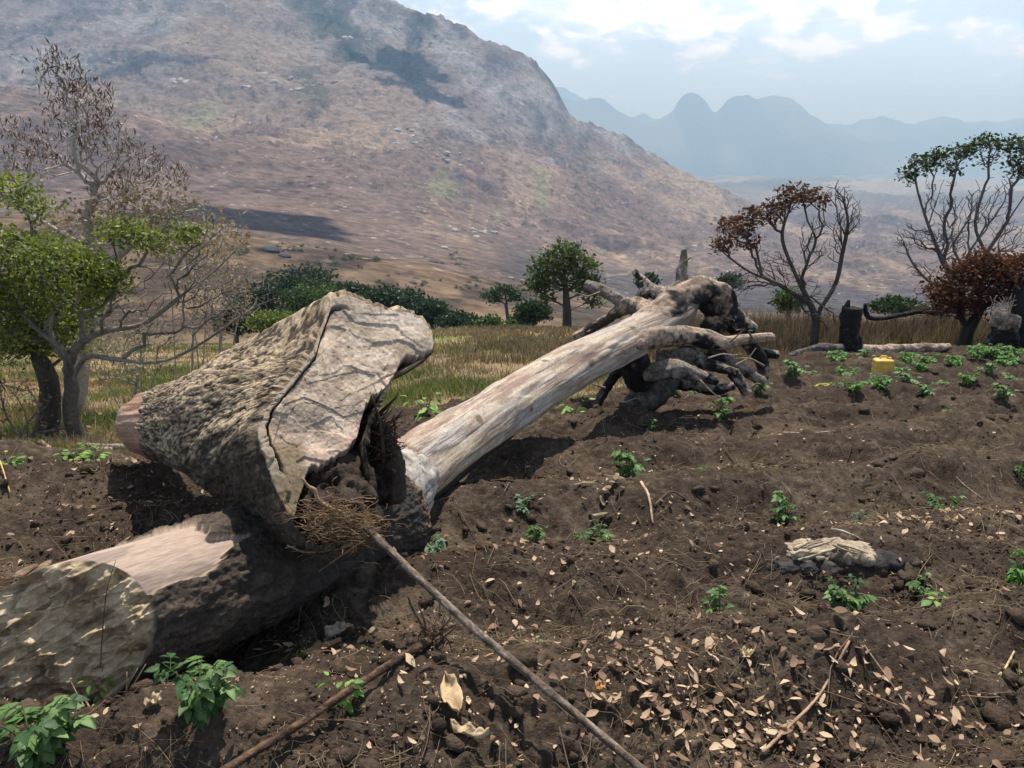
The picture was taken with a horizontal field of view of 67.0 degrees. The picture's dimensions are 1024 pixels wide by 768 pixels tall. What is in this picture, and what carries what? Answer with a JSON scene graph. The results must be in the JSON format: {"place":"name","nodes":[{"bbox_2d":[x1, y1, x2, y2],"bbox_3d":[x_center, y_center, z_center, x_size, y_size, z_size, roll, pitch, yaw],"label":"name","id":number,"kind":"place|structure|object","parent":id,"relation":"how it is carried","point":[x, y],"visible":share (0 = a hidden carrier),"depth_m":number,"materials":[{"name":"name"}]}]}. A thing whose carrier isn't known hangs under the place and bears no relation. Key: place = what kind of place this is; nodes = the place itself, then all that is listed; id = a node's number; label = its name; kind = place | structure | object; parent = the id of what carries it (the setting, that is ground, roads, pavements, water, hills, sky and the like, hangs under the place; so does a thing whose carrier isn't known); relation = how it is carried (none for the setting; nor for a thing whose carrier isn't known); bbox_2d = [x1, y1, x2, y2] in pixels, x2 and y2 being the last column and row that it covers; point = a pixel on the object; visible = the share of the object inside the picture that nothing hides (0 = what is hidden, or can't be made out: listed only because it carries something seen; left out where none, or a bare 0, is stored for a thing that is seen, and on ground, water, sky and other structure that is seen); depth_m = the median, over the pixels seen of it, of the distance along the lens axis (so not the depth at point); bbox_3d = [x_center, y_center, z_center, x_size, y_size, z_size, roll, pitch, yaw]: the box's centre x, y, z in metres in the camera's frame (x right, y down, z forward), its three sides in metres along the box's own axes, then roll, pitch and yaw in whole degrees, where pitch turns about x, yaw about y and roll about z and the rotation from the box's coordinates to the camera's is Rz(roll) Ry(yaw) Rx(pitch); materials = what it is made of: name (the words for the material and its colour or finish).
{"place":"outdoors","nodes":[
{"label":"outdoors","id":0,"kind":"place"},
{"bbox_2d":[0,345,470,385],"bbox_3d":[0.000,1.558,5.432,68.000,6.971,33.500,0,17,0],"label":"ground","id":1,"kind":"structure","parent":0,"point":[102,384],"depth_m":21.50,"materials":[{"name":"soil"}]},
{"bbox_2d":[839,300,862,352],"bbox_3d":[6.626,-0.964,14.963,0.612,1.348,0.546,-12,20,-34],"label":"charred stump","id":2,"kind":"object","parent":1,"relation":"on","point":[850,337],"visible":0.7,"depth_m":14.78,"materials":[{"name":"black wood"}]},
{"bbox_2d":[982,309,1021,349],"bbox_3d":[9.940,-0.972,15.615,0.824,1.153,0.796,0,17,0],"label":"charred stump","id":3,"kind":"object","parent":1,"relation":"on","point":[1005,326],"visible":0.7,"depth_m":15.35,"materials":[{"name":"black wood"}]},
{"bbox_2d":[0,345,1023,767],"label":"ground","id":4,"kind":"structure","parent":0,"point":[486,501],"depth_m":3.84,"materials":[{"name":"soil"}]},
{"bbox_2d":[9,564,38,576],"bbox_3d":[-2.489,0.965,3.903,0.064,0.034,0.194,13,33,37],"label":"bark piece","id":5,"kind":"object","parent":4,"relation":"on","point":[26,571],"visible":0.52,"depth_m":3.92,"materials":[{"name":"beige wood"}]},
{"bbox_2d":[0,692,98,767],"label":"crop plant","id":6,"kind":"object","parent":4,"relation":"on","point":[54,727],"visible":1,"depth_m":2.27,"materials":[{"name":"green plant"}]},
{"bbox_2d":[0,351,106,439],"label":"leaning shrub","id":7,"kind":"object","parent":4,"relation":"on","point":[38,433],"visible":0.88,"depth_m":9.78,"materials":[{"name":"brown plant"}]},
{"bbox_2d":[0,263,115,438],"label":"shade tree","id":8,"kind":"object","parent":4,"relation":"on","point":[44,370],"visible":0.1,"depth_m":10.30,"materials":[{"name":"green plant"}]},
{"bbox_2d":[52,442,93,461],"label":"weed","id":9,"kind":"object","parent":4,"relation":"on","point":[86,452],"visible":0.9,"depth_m":6.43,"materials":[{"name":"green plant"}]},
{"bbox_2d":[75,445,111,460],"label":"weed","id":10,"kind":"object","parent":4,"relation":"on","point":[97,457],"visible":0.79,"depth_m":6.40,"materials":[{"name":"green plant"}]},
{"bbox_2d":[77,666,114,702],"bbox_3d":[-1.502,1.102,2.795,0.104,0.136,0.123,16,23,42],"label":"weed","id":11,"kind":"object","parent":4,"relation":"on","point":[88,689],"visible":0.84,"depth_m":2.78,"materials":[{"name":"green plant"}]},
{"bbox_2d":[68,664,145,706],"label":"dry stalks","id":12,"kind":"object","parent":4,"relation":"on","point":[88,705],"visible":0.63,"depth_m":2.75,"materials":[{"name":"brown plant"}]},
{"bbox_2d":[0,38,257,409],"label":"seed pod tree","id":13,"kind":"object","parent":4,"relation":"on","point":[91,204],"visible":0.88,"depth_m":12.95,"materials":[{"name":"brown plant"}]},
{"bbox_2d":[76,311,182,407],"bbox_3d":[-6.139,-0.271,12.461,1.660,1.856,1.785,0,17,0],"label":"dry shrub","id":14,"kind":"object","parent":4,"relation":"on","point":[125,366],"visible":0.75,"depth_m":12.32,"materials":[{"name":"brown plant"}]},
{"bbox_2d":[0,169,277,439],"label":"green leafed tree","id":15,"kind":"object","parent":4,"relation":"on","point":[40,257],"visible":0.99,"depth_m":9.62,"materials":[{"name":"green plant"}]},
{"bbox_2d":[143,690,162,708],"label":"dry leaf","id":16,"kind":"object","parent":4,"relation":"on","point":[154,699],"visible":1,"depth_m":2.50,"materials":[{"name":"beige plant"}]},
{"bbox_2d":[142,197,239,379],"bbox_3d":[-6.197,-1.557,15.169,1.701,4.108,1.736,4,17,14],"label":"dry shrub","id":17,"kind":"object","parent":4,"relation":"on","point":[192,351],"visible":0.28,"depth_m":15.14,"materials":[{"name":"brown plant"}]},
{"bbox_2d":[144,652,244,729],"bbox_3d":[-0.988,0.967,2.440,0.335,0.250,0.225,12,21,34],"label":"crop plant","id":18,"kind":"object","parent":4,"relation":"on","point":[211,692],"visible":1,"depth_m":2.39,"materials":[{"name":"green plant"}]},
{"bbox_2d":[163,248,266,368],"bbox_3d":[-4.849,-0.840,12.827,1.569,2.855,1.512,14,22,38],"label":"dry shrub","id":19,"kind":"object","parent":4,"relation":"on","point":[220,324],"visible":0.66,"depth_m":12.62,"materials":[{"name":"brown plant"}]},
{"bbox_2d":[0,474,431,704],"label":"cut log","id":20,"kind":"object","parent":4,"relation":"on","point":[205,586],"visible":0.67,"depth_m":2.90,"materials":[{"name":"brown wood"}]},
{"bbox_2d":[99,561,115,667],"bbox_3d":[-1.456,0.822,2.771,0.028,0.379,0.122,10,20,30],"label":"dry stalk","id":21,"kind":"object","parent":20,"relation":"on","point":[103,621],"visible":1,"depth_m":2.77,"materials":[{"name":"brown plant"}]},
{"bbox_2d":[115,289,434,554],"bbox_3d":[-1.780,0.103,4.591,3.560,1.517,1.132,14,22,39],"label":"stump section","id":22,"kind":"object","parent":20,"relation":"on","point":[261,424],"visible":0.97,"depth_m":3.65,"materials":[{"name":"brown wood"}]},
{"bbox_2d":[272,477,409,571],"bbox_3d":[-0.726,0.604,3.267,0.541,0.500,0.392,8,19,25],"label":"root tuft","id":23,"kind":"object","parent":22,"relation":"hanging from","point":[340,527],"visible":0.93,"depth_m":3.19,"materials":[{"name":"brown plant"}]},
{"bbox_2d":[362,521,646,767],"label":"digging pole","id":24,"kind":"object","parent":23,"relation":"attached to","point":[509,658],"visible":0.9,"depth_m":2.66,"materials":[{"name":"brown wood"}]},
{"bbox_2d":[301,637,341,658],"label":"dry leaf","id":25,"kind":"object","parent":4,"relation":"on","point":[329,645],"visible":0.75,"depth_m":3.15,"materials":[{"name":"brown plant"}]},
{"bbox_2d":[220,596,457,767],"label":"rooted stick","id":26,"kind":"object","parent":4,"relation":"on","point":[429,637],"visible":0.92,"depth_m":2.63,"materials":[{"name":"brown wood"}]},
{"bbox_2d":[324,621,353,637],"bbox_3d":[-0.729,1.036,3.255,0.121,0.055,0.053,0,17,0],"label":"rock","id":27,"kind":"object","parent":4,"relation":"on","point":[337,627],"visible":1,"depth_m":3.26,"materials":[{"name":"grey stone"}]},
{"bbox_2d":[317,671,364,713],"bbox_3d":[-0.578,1.045,2.612,0.126,0.122,0.149,-16,23,-42],"label":"sprout","id":28,"kind":"object","parent":4,"relation":"on","point":[349,706],"visible":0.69,"depth_m":2.59,"materials":[{"name":"green plant"}]},
{"bbox_2d":[401,392,445,420],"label":"weed","id":29,"kind":"object","parent":4,"relation":"on","point":[435,410],"visible":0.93,"depth_m":8.25,"materials":[{"name":"green plant"}]},
{"bbox_2d":[424,534,446,552],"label":"weed","id":30,"kind":"object","parent":4,"relation":"on","point":[437,545],"visible":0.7,"depth_m":4.50,"materials":[{"name":"green plant"}]},
{"bbox_2d":[431,717,446,733],"bbox_3d":[-0.239,1.118,2.530,0.050,0.050,0.051,0,17,0],"label":"mud ball","id":31,"kind":"object","parent":4,"relation":"on","point":[439,725],"visible":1,"depth_m":2.51,"materials":[{"name":"brown soil"}]},
{"bbox_2d":[440,671,462,715],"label":"dry leaf","id":32,"kind":"object","parent":4,"relation":"on","point":[450,686],"visible":1,"depth_m":2.64,"materials":[{"name":"beige plant"}]},
{"bbox_2d":[450,719,489,738],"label":"dry leaf","id":33,"kind":"object","parent":4,"relation":"on","point":[470,729],"visible":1,"depth_m":2.51,"materials":[{"name":"beige plant"}]},
{"bbox_2d":[0,350,1023,767],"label":"soil clods","id":34,"kind":"object","parent":4,"relation":"on","point":[1000,718],"visible":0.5,"depth_m":2.89,"materials":[{"name":"brown soil"}]},
{"bbox_2d":[0,352,1023,767],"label":"straw litter","id":35,"kind":"object","parent":4,"relation":"on","point":[518,636],"visible":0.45,"depth_m":3.52,"materials":[{"name":"brown plant"}]},
{"bbox_2d":[0,346,1023,767],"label":"twig litter","id":36,"kind":"object","parent":4,"relation":"on","point":[828,692],"visible":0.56,"depth_m":3.25,"materials":[{"name":"brown plant"}]},
{"bbox_2d":[0,381,1023,767],"bbox_3d":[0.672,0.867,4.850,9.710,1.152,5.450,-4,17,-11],"label":"leaf litter","id":37,"kind":"object","parent":4,"relation":"on","point":[794,661],"visible":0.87,"depth_m":2.83,"materials":[{"name":"beige plant"}]},
{"bbox_2d":[514,494,533,513],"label":"crop plant","id":38,"kind":"object","parent":4,"relation":"on","point":[520,503],"visible":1,"depth_m":4.94,"materials":[{"name":"green plant"}]},
{"bbox_2d":[523,523,547,542],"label":"crop plant","id":39,"kind":"object","parent":4,"relation":"on","point":[533,528],"visible":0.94,"depth_m":4.42,"materials":[{"name":"green plant"}]},
{"bbox_2d":[555,398,594,414],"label":"weed","id":40,"kind":"object","parent":4,"relation":"on","point":[567,409],"visible":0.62,"depth_m":8.60,"materials":[{"name":"green plant"}]},
{"bbox_2d":[397,249,779,510],"bbox_3d":[0.878,-0.070,6.813,2.281,1.728,5.813,8,18,24],"label":"fallen tree","id":41,"kind":"object","parent":4,"relation":"on","point":[443,452],"visible":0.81,"depth_m":7.71,"materials":[{"name":"beige wood"}]},
{"bbox_2d":[573,519,614,542],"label":"crop plant","id":42,"kind":"object","parent":4,"relation":"on","point":[605,534],"visible":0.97,"depth_m":4.73,"materials":[{"name":"green plant"}]},
{"bbox_2d":[610,447,650,477],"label":"crop plant","id":43,"kind":"object","parent":4,"relation":"on","point":[627,468],"visible":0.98,"depth_m":5.89,"materials":[{"name":"green plant"}]},
{"bbox_2d":[700,581,734,614],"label":"crop plant","id":44,"kind":"object","parent":4,"relation":"on","point":[715,592],"visible":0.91,"depth_m":3.57,"materials":[{"name":"green plant"}]},
{"bbox_2d":[709,394,734,420],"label":"crop plant","id":45,"kind":"object","parent":4,"relation":"on","point":[719,415],"visible":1,"depth_m":7.87,"materials":[{"name":"green plant"}]},
{"bbox_2d":[706,180,861,345],"bbox_3d":[5.376,-2.303,15.596,3.065,3.525,1.289,0,17,0],"label":"burnt tree","id":46,"kind":"object","parent":4,"relation":"on","point":[803,199],"visible":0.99,"depth_m":15.37,"materials":[{"name":"brown plant"}]},
{"bbox_2d":[768,488,800,523],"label":"crop plant","id":47,"kind":"object","parent":4,"relation":"on","point":[782,501],"visible":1,"depth_m":4.95,"materials":[{"name":"green plant"}]},
{"bbox_2d":[782,358,809,376],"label":"crop plant","id":48,"kind":"object","parent":4,"relation":"on","point":[796,370],"visible":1,"depth_m":10.74,"materials":[{"name":"green plant"}]},
{"bbox_2d":[761,640,849,753],"bbox_3d":[1.075,1.119,2.790,0.619,0.151,0.017,-15,22,-41],"label":"stick","id":49,"kind":"object","parent":4,"relation":"on","point":[780,735],"visible":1,"depth_m":2.77,"materials":[{"name":"beige wood"}]},
{"bbox_2d":[787,343,844,355],"bbox_3d":[5.504,-0.605,14.039,1.224,0.263,0.214,-6,18,-20],"label":"fallen log","id":50,"kind":"object","parent":4,"relation":"on","point":[826,347],"visible":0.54,"depth_m":13.98,"materials":[{"name":"grey wood"}]},
{"bbox_2d":[823,350,848,361],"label":"crop plant","id":51,"kind":"object","parent":4,"relation":"on","point":[835,355],"visible":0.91,"depth_m":12.58,"materials":[{"name":"green plant"}]},
{"bbox_2d":[766,528,912,576],"bbox_3d":[1.617,0.835,4.035,0.979,0.300,0.301,0,17,0],"label":"wood slab","id":52,"kind":"object","parent":4,"relation":"on","point":[807,556],"depth_m":3.98,"materials":[{"name":"grey wood"}]},
{"bbox_2d":[822,573,877,613],"bbox_3d":[1.561,1.003,3.620,0.270,0.184,0.182,-3,17,-11],"label":"crop plant","id":53,"kind":"object","parent":4,"relation":"on","point":[836,597],"visible":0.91,"depth_m":3.58,"materials":[{"name":"green plant"}]},
{"bbox_2d":[843,377,865,393],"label":"crop plant","id":54,"kind":"object","parent":4,"relation":"on","point":[857,386],"visible":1,"depth_m":9.57,"materials":[{"name":"green plant"}]},
{"bbox_2d":[869,373,892,389],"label":"crop plant","id":55,"kind":"object","parent":4,"relation":"on","point":[884,382],"visible":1,"depth_m":9.82,"materials":[{"name":"green plant"}]},
{"bbox_2d":[871,355,893,371],"bbox_3d":[5.482,-0.278,11.427,0.271,0.301,0.190,0,17,0],"label":"yellow canister","id":56,"kind":"object","parent":4,"relation":"on","point":[880,364],"visible":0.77,"depth_m":11.35,"materials":[{"name":"plastic"}]},
{"bbox_2d":[897,351,915,363],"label":"crop plant","id":57,"kind":"object","parent":4,"relation":"on","point":[907,360],"visible":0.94,"depth_m":12.59,"materials":[{"name":"green plant"}]},
{"bbox_2d":[862,343,951,352],"bbox_3d":[7.651,-0.683,14.868,2.076,0.276,0.294,-5,17,-16],"label":"fallen log","id":58,"kind":"object","parent":4,"relation":"on","point":[924,347],"visible":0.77,"depth_m":14.77,"materials":[{"name":"grey wood"}]},
{"bbox_2d":[892,370,922,383],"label":"crop plant","id":59,"kind":"object","parent":4,"relation":"on","point":[908,379],"visible":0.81,"depth_m":10.18,"materials":[{"name":"green plant"}]},
{"bbox_2d":[905,572,945,599],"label":"crop plant","id":60,"kind":"object","parent":4,"relation":"on","point":[914,585],"visible":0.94,"depth_m":3.82,"materials":[{"name":"green plant"}]},
{"bbox_2d":[915,381,935,396],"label":"crop plant","id":61,"kind":"object","parent":4,"relation":"on","point":[925,387],"visible":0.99,"depth_m":9.73,"materials":[{"name":"green plant"}]},
{"bbox_2d":[921,591,949,606],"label":"seedling","id":62,"kind":"object","parent":4,"relation":"on","point":[925,602],"visible":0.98,"depth_m":3.50,"materials":[{"name":"green plant"}]},
{"bbox_2d":[918,491,965,511],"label":"crop plant","id":63,"kind":"object","parent":4,"relation":"on","point":[931,498],"visible":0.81,"depth_m":5.37,"materials":[{"name":"green plant"}]},
{"bbox_2d":[943,354,964,366],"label":"crop plant","id":64,"kind":"object","parent":4,"relation":"on","point":[955,360],"visible":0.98,"depth_m":12.61,"materials":[{"name":"green plant"}]},
{"bbox_2d":[913,245,1022,345],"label":"scorched tree","id":65,"kind":"object","parent":4,"relation":"on","point":[951,299],"visible":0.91,"depth_m":16.27,"materials":[{"name":"brown plant"}]},
{"bbox_2d":[958,371,980,385],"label":"crop plant","id":66,"kind":"object","parent":4,"relation":"on","point":[967,379],"visible":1,"depth_m":10.02,"materials":[{"name":"green plant"}]},
{"bbox_2d":[966,345,988,358],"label":"crop plant","id":67,"kind":"object","parent":4,"relation":"on","point":[975,353],"visible":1,"depth_m":12.85,"materials":[{"name":"green plant"}]},
{"bbox_2d":[977,362,998,375],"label":"crop plant","id":68,"kind":"object","parent":4,"relation":"on","point":[988,365],"visible":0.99,"depth_m":11.36,"materials":[{"name":"green plant"}]},
{"bbox_2d":[989,243,1023,346],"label":"scorched tree","id":69,"kind":"object","parent":4,"relation":"on","point":[1016,276],"visible":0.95,"depth_m":15.73,"materials":[{"name":"brown plant"}]},
{"bbox_2d":[993,381,1019,399],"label":"crop plant","id":70,"kind":"object","parent":4,"relation":"on","point":[1006,392],"visible":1,"depth_m":8.81,"materials":[{"name":"green plant"}]},
{"bbox_2d":[994,355,1021,366],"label":"crop plant","id":71,"kind":"object","parent":4,"relation":"on","point":[1004,362],"visible":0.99,"depth_m":11.85,"materials":[{"name":"green plant"}]},
{"bbox_2d":[1000,345,1023,359],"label":"crop plant","id":72,"kind":"object","parent":4,"relation":"on","point":[1014,352],"visible":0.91,"depth_m":12.83,"materials":[{"name":"green plant"}]},
{"bbox_2d":[1004,549,1023,585],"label":"crop plant","id":73,"kind":"object","parent":4,"relation":"on","point":[1017,572],"visible":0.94,"depth_m":3.79,"materials":[{"name":"green plant"}]},
{"bbox_2d":[0,0,1023,382],"bbox_3d":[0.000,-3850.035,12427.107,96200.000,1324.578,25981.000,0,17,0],"label":"hill terrain","id":74,"kind":"structure","parent":0,"point":[330,166],"depth_m":1637.43,"materials":[{"name":"stone"}]},
{"bbox_2d":[209,299,266,343],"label":"dense tree","id":75,"kind":"object","parent":74,"relation":"on","point":[238,332],"visible":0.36,"depth_m":80.93,"materials":[{"name":"green plant"}]},
{"bbox_2d":[224,278,291,332],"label":"dense tree","id":76,"kind":"object","parent":74,"relation":"on","point":[271,304],"visible":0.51,"depth_m":92.41,"materials":[{"name":"green plant"}]},
{"bbox_2d":[240,306,297,333],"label":"dense tree","id":77,"kind":"object","parent":74,"relation":"on","point":[262,321],"visible":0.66,"depth_m":66.66,"materials":[{"name":"green plant"}]},
{"bbox_2d":[260,261,344,305],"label":"dense tree","id":78,"kind":"object","parent":74,"relation":"on","point":[292,280],"visible":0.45,"depth_m":103.66,"materials":[{"name":"green plant"}]},
{"bbox_2d":[280,278,339,312],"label":"dense tree","id":79,"kind":"object","parent":74,"relation":"on","point":[300,298],"visible":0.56,"depth_m":90.13,"materials":[{"name":"green plant"}]},
{"bbox_2d":[315,278,377,296],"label":"dense tree","id":80,"kind":"object","parent":74,"relation":"on","point":[357,289],"visible":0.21,"depth_m":100.50,"materials":[{"name":"green plant"}]},
{"bbox_2d":[361,283,417,308],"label":"dense tree","id":81,"kind":"object","parent":74,"relation":"on","point":[386,296],"visible":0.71,"depth_m":96.06,"materials":[{"name":"green plant"}]},
{"bbox_2d":[393,283,433,308],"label":"dense tree","id":82,"kind":"object","parent":74,"relation":"on","point":[411,292],"visible":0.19,"depth_m":104.20,"materials":[{"name":"green plant"}]},
{"bbox_2d":[410,296,451,329],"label":"dense tree","id":83,"kind":"object","parent":74,"relation":"on","point":[427,310],"visible":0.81,"depth_m":94.56,"materials":[{"name":"green plant"}]},
{"bbox_2d":[431,307,482,328],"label":"dense tree","id":84,"kind":"object","parent":74,"relation":"on","point":[458,318],"visible":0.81,"depth_m":86.83,"materials":[{"name":"green plant"}]},
{"bbox_2d":[468,313,505,327],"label":"dense tree","id":85,"kind":"object","parent":74,"relation":"on","point":[488,319],"visible":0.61,"depth_m":64.85,"materials":[{"name":"green plant"}]},
{"bbox_2d":[0,318,990,449],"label":"grass","id":86,"kind":"structure","parent":74,"relation":"on","point":[534,346],"depth_m":16.21,"materials":[{"name":"green plant"}]},
{"bbox_2d":[477,283,527,320],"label":"flat topped tree","id":87,"kind":"object","parent":74,"relation":"on","point":[505,290],"visible":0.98,"depth_m":75.48,"materials":[{"name":"green plant"}]},
{"bbox_2d":[508,298,556,325],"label":"dense tree","id":88,"kind":"object","parent":74,"relation":"on","point":[530,311],"visible":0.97,"depth_m":60.33,"materials":[{"name":"green plant"}]},
{"bbox_2d":[512,236,606,327],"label":"green tree","id":89,"kind":"object","parent":74,"relation":"on","point":[544,281],"visible":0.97,"depth_m":41.82,"materials":[{"name":"green plant"}]},
{"bbox_2d":[632,271,662,299],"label":"dense tree","id":90,"kind":"object","parent":74,"relation":"on","point":[652,278],"visible":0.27,"depth_m":149.76,"materials":[{"name":"green plant"}]},
{"bbox_2d":[716,271,744,288],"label":"dense tree","id":91,"kind":"object","parent":74,"relation":"on","point":[736,280],"visible":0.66,"depth_m":149.50,"materials":[{"name":"green plant"}]},
{"bbox_2d":[766,285,807,321],"bbox_3d":[10.849,-2.974,30.496,1.653,1.925,1.707,8,18,24],"label":"dense tree","id":92,"kind":"object","parent":74,"relation":"on","point":[783,297],"visible":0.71,"depth_m":30.21,"materials":[{"name":"green plant"}]},
{"bbox_2d":[627,296,1004,358],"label":"weeds","id":93,"kind":"object","parent":74,"relation":"on","point":[913,321],"visible":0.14,"depth_m":18.27,"materials":[{"name":"brown plant"}]},
{"bbox_2d":[863,303,938,320],"bbox_3d":[8.801,-1.670,17.446,2.114,0.420,0.244,-5,17,-15],"label":"burnt bough","id":94,"kind":"object","parent":93,"relation":"on","point":[867,315],"visible":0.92,"depth_m":17.31,"materials":[{"name":"black wood"}]},
{"bbox_2d":[867,293,927,321],"bbox_3d":[17.151,-3.178,34.438,2.635,1.724,2.628,0,17,0],"label":"dense tree","id":95,"kind":"object","parent":74,"relation":"on","point":[891,303],"visible":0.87,"depth_m":33.99,"materials":[{"name":"green plant"}]},
{"bbox_2d":[894,130,1023,318],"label":"sparse tree","id":96,"kind":"object","parent":74,"relation":"on","point":[965,150],"visible":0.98,"depth_m":21.28,"materials":[{"name":"green plant"}]},
{"bbox_2d":[395,0,1023,124],"label":"sky","id":97,"kind":"structure","parent":0,"point":[845,62],"materials":[{"name":"blue"}]},
{"bbox_2d":[560,92,1017,176],"bbox_3d":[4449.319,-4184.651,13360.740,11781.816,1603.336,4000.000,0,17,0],"label":"mountains","id":98,"kind":"structure","parent":0,"point":[692,133],"depth_m":12245.87,"materials":[{"name":"blue stone"}]},
{"bbox_2d":[556,87,1023,130],"bbox_3d":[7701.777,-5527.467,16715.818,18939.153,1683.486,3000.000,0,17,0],"label":"mountains","id":99,"kind":"structure","parent":0,"point":[563,92],"depth_m":16515.14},
{"bbox_2d":[838,116,1023,171],"bbox_3d":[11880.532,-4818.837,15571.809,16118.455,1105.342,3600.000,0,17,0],"label":"mountains","id":100,"kind":"structure","parent":0,"point":[922,137],"depth_m":14854.81,"materials":[{"name":"blue stone"}]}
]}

